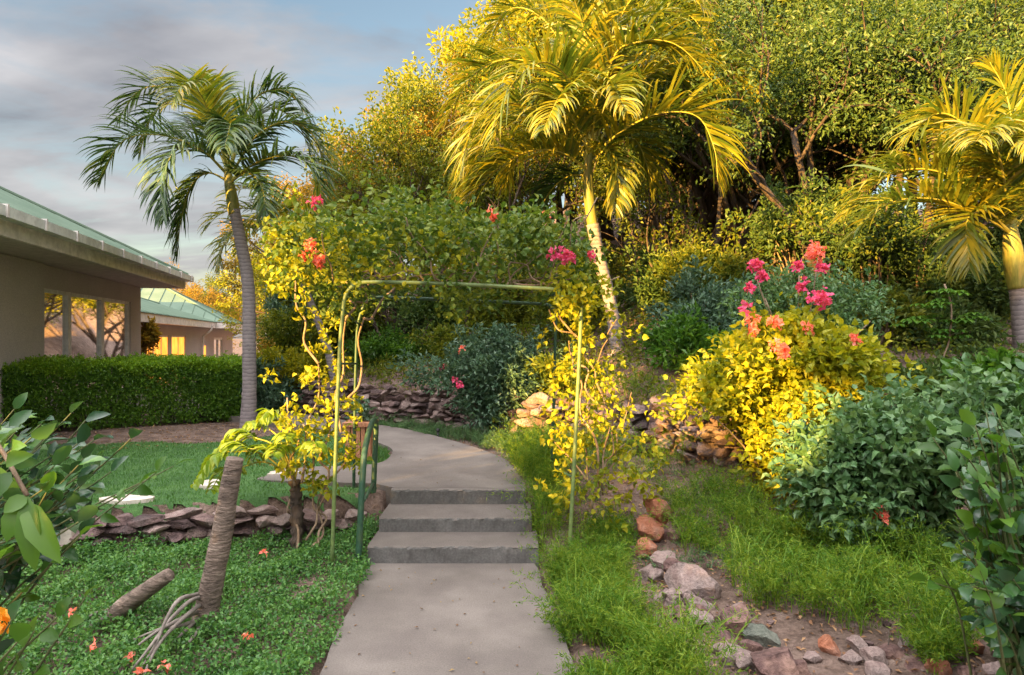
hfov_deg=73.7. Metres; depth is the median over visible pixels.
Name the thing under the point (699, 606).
rock
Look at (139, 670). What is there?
blossom
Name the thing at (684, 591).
rock
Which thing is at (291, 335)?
shrub
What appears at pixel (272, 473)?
flagstone
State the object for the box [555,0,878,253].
tree
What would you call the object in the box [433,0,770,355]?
palm tree
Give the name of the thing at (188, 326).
distant house
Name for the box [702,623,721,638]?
rock
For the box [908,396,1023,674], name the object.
shrub
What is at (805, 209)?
shrub
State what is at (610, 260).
shrub
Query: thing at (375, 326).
bare tree
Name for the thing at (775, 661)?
rock
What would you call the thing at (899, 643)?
rock
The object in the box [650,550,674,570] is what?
rock
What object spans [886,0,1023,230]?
tree
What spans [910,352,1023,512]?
shrub
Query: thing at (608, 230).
tree
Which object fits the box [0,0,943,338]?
sky
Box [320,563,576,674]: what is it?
path
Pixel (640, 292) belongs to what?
shrub
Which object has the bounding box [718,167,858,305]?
shrub
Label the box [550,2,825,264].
tree
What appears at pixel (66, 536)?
flagstone
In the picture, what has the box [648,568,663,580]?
rock
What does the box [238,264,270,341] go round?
tree
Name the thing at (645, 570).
rock
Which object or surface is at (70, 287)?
garden house
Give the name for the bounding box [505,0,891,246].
tree
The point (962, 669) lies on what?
rock
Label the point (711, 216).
tree
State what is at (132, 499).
flagstone
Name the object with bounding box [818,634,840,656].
rock
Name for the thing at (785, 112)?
tree
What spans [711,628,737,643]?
rock
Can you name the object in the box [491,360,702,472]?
shrub
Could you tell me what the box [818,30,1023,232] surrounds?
tree
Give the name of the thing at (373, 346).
shrub
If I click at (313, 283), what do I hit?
shrub
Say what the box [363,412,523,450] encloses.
weeds
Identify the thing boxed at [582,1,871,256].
tree
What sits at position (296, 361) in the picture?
shrub
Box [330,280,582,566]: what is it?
garden arch
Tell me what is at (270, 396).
shrub
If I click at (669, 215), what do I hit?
tree
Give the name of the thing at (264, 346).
shrub
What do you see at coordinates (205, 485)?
flagstone
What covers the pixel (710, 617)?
rock
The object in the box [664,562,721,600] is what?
rock
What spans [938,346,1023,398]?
shrub
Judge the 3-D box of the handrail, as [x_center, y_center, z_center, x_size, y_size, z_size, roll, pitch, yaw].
[-1.168,1.173,5.551,0.082,0.948,1.057,0,0,-6]
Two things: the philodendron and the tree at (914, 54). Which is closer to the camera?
the philodendron
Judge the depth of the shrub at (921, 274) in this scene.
9.04 m
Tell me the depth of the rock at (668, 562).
4.45 m
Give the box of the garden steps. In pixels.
[367,488,538,568]
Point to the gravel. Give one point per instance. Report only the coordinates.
(853, 625)
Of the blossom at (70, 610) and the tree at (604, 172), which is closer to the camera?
the blossom at (70, 610)
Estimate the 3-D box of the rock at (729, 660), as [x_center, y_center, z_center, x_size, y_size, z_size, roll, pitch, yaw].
[1.108,1.596,3.437,0.169,0.110,0.149,0,0,-40]
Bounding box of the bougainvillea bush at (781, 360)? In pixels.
[653,240,933,508]
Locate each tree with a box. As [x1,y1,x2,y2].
[75,61,345,428]
[165,257,265,347]
[181,270,262,336]
[198,177,360,381]
[209,270,391,346]
[215,180,449,303]
[223,238,370,303]
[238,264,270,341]
[263,100,481,315]
[301,120,542,341]
[303,66,569,291]
[326,271,397,337]
[361,26,605,271]
[382,0,583,215]
[384,97,522,271]
[403,256,444,351]
[420,31,640,296]
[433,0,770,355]
[440,1,629,242]
[449,68,584,298]
[450,212,499,334]
[451,0,645,242]
[472,0,687,244]
[493,255,587,328]
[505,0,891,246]
[527,0,975,253]
[540,20,838,257]
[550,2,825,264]
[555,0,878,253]
[564,181,576,223]
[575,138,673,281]
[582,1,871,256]
[599,32,920,282]
[601,0,935,284]
[602,0,812,275]
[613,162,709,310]
[616,0,925,275]
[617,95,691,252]
[618,26,768,247]
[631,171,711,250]
[639,52,694,246]
[670,34,930,287]
[678,92,775,249]
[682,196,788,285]
[729,0,1023,269]
[775,0,1023,282]
[783,76,850,287]
[788,0,1023,193]
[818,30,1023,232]
[821,46,1023,348]
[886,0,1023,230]
[907,156,928,214]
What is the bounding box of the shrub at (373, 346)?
[334,322,433,366]
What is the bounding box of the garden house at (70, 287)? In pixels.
[0,186,193,430]
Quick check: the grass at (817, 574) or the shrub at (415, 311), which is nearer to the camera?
the grass at (817, 574)
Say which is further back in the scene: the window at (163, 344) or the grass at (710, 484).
the window at (163, 344)
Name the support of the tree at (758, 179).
on the ground at (792, 629)
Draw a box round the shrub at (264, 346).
[256,336,286,372]
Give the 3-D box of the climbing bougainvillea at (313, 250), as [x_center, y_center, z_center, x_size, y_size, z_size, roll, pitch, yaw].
[-0.551,0.157,5.617,2.958,2.971,1.780,0,0,0]
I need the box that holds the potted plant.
[343,397,376,421]
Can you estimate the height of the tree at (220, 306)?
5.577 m
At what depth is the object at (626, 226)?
12.11 m
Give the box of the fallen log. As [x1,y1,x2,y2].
[86,568,174,632]
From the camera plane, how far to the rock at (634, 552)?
5.05 m
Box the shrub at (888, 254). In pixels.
[793,182,929,290]
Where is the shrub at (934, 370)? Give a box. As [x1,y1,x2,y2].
[883,349,965,406]
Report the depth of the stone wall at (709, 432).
6.67 m
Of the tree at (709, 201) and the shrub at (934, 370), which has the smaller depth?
the shrub at (934, 370)
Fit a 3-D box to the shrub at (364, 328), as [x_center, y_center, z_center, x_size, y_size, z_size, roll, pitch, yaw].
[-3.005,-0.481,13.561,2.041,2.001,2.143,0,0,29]
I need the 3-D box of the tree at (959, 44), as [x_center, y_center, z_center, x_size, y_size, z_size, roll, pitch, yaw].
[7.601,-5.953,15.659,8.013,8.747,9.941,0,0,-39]
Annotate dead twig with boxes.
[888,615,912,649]
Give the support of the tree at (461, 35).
on the ground at (792, 629)
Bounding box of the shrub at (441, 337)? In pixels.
[400,313,491,363]
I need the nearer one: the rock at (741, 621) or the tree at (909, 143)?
the rock at (741, 621)
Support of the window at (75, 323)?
in the garden house at (70, 287)
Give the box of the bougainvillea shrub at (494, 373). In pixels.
[385,321,588,437]
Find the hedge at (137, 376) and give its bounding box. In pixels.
[0,350,241,434]
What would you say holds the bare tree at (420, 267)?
on the ground at (792, 629)
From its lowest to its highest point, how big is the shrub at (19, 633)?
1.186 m
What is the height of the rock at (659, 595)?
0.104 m
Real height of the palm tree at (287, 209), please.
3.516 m
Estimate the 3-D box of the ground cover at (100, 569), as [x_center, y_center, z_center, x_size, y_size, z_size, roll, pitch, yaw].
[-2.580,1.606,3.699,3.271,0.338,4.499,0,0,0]
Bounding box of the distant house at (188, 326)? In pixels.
[141,288,241,395]
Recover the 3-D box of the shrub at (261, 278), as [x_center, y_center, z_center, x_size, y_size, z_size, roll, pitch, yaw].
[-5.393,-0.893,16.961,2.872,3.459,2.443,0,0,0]
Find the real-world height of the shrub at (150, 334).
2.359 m
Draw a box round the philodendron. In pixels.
[190,408,327,550]
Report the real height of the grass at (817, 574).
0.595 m
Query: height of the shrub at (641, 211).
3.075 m
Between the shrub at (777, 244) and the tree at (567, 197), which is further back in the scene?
the tree at (567, 197)
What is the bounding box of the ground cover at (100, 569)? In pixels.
[0,511,382,674]
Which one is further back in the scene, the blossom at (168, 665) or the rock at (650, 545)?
the rock at (650, 545)
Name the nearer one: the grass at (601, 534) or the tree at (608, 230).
the grass at (601, 534)
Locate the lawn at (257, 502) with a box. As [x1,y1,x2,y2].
[1,431,389,527]
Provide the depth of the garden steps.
5.52 m
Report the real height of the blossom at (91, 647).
0.073 m
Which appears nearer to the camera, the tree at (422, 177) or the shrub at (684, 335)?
the shrub at (684, 335)
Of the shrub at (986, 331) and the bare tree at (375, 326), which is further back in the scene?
the bare tree at (375, 326)
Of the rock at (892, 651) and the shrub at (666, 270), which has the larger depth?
the shrub at (666, 270)
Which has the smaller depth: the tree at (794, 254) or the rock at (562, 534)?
the rock at (562, 534)
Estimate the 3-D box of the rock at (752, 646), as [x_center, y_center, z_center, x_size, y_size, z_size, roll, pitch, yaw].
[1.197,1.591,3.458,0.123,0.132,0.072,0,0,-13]
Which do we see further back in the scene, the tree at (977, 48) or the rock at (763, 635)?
the tree at (977, 48)
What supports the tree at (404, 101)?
on the ground at (792, 629)
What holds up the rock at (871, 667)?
on the ground at (792, 629)
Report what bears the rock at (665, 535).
on the ground at (792, 629)
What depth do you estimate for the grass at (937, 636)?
3.26 m
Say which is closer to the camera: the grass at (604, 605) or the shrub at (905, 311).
the grass at (604, 605)
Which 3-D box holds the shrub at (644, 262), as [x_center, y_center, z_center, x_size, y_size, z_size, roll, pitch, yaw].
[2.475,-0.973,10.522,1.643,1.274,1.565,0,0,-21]
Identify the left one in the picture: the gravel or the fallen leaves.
the fallen leaves
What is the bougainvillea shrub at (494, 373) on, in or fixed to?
on the ground at (792, 629)
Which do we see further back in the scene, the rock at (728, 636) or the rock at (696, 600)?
the rock at (696, 600)
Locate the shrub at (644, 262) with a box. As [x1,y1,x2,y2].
[617,236,734,308]
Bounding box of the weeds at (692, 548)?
[577,428,975,570]
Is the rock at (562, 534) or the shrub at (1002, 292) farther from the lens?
the shrub at (1002, 292)
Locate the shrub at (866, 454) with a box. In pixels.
[756,369,1019,558]
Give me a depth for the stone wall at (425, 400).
10.49 m
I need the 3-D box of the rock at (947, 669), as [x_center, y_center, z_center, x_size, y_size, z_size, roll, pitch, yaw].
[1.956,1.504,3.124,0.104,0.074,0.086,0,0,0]
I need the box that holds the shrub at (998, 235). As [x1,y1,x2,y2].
[891,192,1023,281]
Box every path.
[97,395,524,505]
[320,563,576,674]
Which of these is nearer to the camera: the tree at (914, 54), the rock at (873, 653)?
the rock at (873, 653)
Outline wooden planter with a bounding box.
[342,419,378,457]
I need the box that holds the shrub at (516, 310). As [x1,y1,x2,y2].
[425,266,533,338]
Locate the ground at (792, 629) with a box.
[0,209,1022,674]
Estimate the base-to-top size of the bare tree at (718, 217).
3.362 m
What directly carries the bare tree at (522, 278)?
on the ground at (792, 629)
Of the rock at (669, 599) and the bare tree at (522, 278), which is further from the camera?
the bare tree at (522, 278)
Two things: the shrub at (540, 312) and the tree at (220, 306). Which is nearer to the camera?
the shrub at (540, 312)
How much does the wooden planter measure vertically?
0.381 m
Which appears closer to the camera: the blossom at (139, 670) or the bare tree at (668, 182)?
the blossom at (139, 670)
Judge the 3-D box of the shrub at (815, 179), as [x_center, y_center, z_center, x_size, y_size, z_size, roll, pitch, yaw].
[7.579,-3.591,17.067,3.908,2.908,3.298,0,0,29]
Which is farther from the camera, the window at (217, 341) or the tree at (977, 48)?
the window at (217, 341)
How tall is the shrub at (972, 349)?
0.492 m
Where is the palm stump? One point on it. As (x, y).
(206, 597)
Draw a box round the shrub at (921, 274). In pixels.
[838,206,1006,316]
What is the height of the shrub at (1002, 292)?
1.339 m
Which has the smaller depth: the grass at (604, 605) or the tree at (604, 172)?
the grass at (604, 605)
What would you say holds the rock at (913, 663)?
on the ground at (792, 629)
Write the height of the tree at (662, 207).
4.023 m
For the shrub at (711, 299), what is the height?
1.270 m
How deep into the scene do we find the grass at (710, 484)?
5.24 m
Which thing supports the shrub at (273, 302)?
on the ground at (792, 629)
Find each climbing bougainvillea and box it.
[254,170,619,548]
[533,250,668,532]
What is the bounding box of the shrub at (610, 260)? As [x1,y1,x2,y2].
[487,221,633,282]
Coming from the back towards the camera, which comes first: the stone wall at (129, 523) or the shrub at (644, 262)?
the shrub at (644, 262)
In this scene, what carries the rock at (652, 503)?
on the ground at (792, 629)
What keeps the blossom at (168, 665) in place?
on the ground cover at (100, 569)
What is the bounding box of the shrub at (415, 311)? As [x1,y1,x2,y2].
[371,261,485,335]
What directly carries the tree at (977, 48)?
on the ground at (792, 629)
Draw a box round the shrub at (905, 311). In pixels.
[817,274,937,350]
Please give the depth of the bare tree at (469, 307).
12.32 m
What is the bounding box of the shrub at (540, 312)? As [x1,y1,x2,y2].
[513,263,631,345]
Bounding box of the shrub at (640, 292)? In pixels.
[626,253,724,316]
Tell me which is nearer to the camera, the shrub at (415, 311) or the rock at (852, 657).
the rock at (852, 657)
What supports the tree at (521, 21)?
on the ground at (792, 629)
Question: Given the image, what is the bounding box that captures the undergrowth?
[289,241,1023,411]
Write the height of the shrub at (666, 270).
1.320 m
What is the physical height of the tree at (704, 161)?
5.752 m
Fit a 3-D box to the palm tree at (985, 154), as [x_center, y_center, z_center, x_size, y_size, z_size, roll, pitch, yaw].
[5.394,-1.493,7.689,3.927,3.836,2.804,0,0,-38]
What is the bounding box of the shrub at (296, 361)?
[256,342,336,411]
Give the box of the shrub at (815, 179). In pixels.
[750,151,903,199]
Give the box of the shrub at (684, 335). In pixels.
[636,300,732,374]
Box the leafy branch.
[0,444,60,571]
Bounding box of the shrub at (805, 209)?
[767,183,917,285]
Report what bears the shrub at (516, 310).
on the ground at (792, 629)
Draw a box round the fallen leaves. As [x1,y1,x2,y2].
[325,438,536,672]
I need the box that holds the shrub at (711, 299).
[635,254,766,334]
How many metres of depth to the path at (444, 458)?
6.97 m
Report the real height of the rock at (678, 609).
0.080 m
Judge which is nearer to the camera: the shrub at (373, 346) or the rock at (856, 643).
the rock at (856, 643)
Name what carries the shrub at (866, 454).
on the ground at (792, 629)
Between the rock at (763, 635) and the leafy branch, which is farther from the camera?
the rock at (763, 635)
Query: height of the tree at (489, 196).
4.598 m
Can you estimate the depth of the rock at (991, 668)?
3.00 m
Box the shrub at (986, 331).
[895,294,1016,352]
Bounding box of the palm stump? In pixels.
[128,456,242,674]
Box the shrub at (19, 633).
[0,569,99,674]
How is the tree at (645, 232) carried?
on the ground at (792, 629)
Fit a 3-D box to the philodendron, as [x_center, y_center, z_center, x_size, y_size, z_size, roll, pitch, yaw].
[-1.866,1.128,5.318,1.036,1.149,0.600,0,0,6]
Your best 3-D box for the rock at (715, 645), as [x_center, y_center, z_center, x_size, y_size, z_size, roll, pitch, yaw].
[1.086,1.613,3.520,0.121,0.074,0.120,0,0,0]
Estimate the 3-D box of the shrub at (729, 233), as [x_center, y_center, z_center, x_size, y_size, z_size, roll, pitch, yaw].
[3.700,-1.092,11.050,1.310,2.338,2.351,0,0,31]
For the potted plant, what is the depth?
7.57 m
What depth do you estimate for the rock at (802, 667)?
3.25 m
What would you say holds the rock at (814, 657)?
on the ground at (792, 629)
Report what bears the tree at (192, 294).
on the ground at (792, 629)
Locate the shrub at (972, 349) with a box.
[942,341,1023,365]
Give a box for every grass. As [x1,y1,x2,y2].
[484,411,621,547]
[509,527,757,674]
[541,492,660,586]
[617,459,776,555]
[696,493,978,635]
[863,545,986,674]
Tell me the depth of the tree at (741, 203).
10.92 m
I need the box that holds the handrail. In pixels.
[355,417,378,558]
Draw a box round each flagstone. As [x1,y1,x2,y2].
[59,520,77,545]
[99,494,154,504]
[193,479,218,489]
[267,470,298,474]
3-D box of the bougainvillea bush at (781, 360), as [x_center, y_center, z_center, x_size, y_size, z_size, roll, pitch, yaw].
[2.381,0.310,5.982,2.336,2.255,1.820,0,0,0]
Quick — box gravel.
[587,475,986,672]
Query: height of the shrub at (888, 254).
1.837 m
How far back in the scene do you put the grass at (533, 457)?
5.95 m
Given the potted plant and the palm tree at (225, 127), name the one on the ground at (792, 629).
the palm tree at (225, 127)
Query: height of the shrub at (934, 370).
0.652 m
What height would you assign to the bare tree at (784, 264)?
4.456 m
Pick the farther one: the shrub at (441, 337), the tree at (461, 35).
the tree at (461, 35)
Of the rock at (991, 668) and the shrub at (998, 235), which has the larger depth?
the shrub at (998, 235)
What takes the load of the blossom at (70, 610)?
on the ground cover at (100, 569)
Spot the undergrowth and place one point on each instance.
(628, 348)
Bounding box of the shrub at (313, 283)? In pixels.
[262,229,406,349]
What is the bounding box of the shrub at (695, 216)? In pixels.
[638,168,785,244]
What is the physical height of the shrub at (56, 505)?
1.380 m
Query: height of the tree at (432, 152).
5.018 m
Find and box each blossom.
[68,607,76,616]
[89,636,96,651]
[124,651,135,661]
[133,667,150,674]
[157,659,170,672]
[241,632,253,639]
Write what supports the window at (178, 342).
in the distant house at (188, 326)
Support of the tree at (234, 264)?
on the ground at (792, 629)
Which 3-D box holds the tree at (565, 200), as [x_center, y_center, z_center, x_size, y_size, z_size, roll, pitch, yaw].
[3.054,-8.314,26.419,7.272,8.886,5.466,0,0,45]
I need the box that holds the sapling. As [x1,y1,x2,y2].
[890,284,992,356]
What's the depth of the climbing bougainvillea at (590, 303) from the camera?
5.31 m
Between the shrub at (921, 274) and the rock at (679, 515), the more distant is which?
the shrub at (921, 274)
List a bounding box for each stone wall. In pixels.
[60,505,366,562]
[291,378,475,429]
[473,389,605,450]
[598,394,766,466]
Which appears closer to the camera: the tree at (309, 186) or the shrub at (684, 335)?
the shrub at (684, 335)
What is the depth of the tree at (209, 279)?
49.57 m
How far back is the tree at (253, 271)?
19.20 m
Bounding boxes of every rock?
[555,530,565,537]
[629,546,642,558]
[635,537,656,556]
[636,514,663,541]
[637,564,653,580]
[643,497,673,524]
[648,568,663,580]
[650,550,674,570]
[654,588,667,600]
[661,587,675,598]
[663,521,687,543]
[663,557,680,572]
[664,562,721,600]
[665,594,682,606]
[669,507,690,521]
[670,605,685,617]
[675,588,694,597]
[683,593,714,608]
[686,608,713,628]
[693,604,714,616]
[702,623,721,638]
[710,642,722,653]
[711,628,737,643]
[713,602,751,638]
[718,640,743,667]
[735,649,754,669]
[737,639,762,651]
[742,623,780,647]
[750,647,799,674]
[794,659,810,674]
[803,651,822,663]
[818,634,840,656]
[838,649,862,664]
[845,635,867,652]
[859,646,888,664]
[864,660,890,674]
[877,643,905,658]
[897,634,913,648]
[904,657,927,672]
[924,659,952,674]
[957,665,976,674]
[968,639,984,653]
[982,661,999,674]
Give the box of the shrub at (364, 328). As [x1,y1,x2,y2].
[304,267,411,354]
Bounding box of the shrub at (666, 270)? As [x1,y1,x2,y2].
[634,239,773,308]
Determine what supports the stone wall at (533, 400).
on the ground at (792, 629)
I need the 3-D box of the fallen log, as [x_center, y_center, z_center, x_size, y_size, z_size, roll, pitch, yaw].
[-2.165,1.505,3.902,0.541,0.414,0.174,0,0,6]
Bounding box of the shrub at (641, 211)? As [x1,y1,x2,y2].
[582,169,703,237]
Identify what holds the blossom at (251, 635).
on the ground cover at (100, 569)
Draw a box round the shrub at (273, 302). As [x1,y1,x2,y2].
[259,280,325,328]
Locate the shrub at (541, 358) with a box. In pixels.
[524,351,603,395]
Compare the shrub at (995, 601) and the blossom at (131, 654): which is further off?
the blossom at (131, 654)
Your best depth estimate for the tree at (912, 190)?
22.15 m
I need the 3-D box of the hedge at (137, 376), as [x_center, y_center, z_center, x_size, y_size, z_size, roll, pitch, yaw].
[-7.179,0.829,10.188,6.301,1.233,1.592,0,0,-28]
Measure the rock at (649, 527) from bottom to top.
0.210 m
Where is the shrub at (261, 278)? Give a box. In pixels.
[234,237,315,311]
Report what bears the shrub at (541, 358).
on the ground at (792, 629)
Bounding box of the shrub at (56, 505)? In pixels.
[0,392,196,634]
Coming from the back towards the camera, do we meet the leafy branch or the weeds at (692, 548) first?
the weeds at (692, 548)
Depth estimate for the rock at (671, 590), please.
4.22 m
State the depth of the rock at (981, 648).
3.20 m
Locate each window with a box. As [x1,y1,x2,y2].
[45,288,128,407]
[146,336,167,384]
[172,336,184,373]
[214,338,221,356]
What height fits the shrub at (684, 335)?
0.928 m
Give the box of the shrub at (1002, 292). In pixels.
[896,247,1010,326]
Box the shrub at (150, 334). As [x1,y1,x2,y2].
[141,315,162,355]
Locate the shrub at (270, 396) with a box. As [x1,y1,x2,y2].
[189,354,303,412]
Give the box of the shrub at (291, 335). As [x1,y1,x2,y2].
[240,301,355,370]
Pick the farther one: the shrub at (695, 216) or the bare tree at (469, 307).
the shrub at (695, 216)

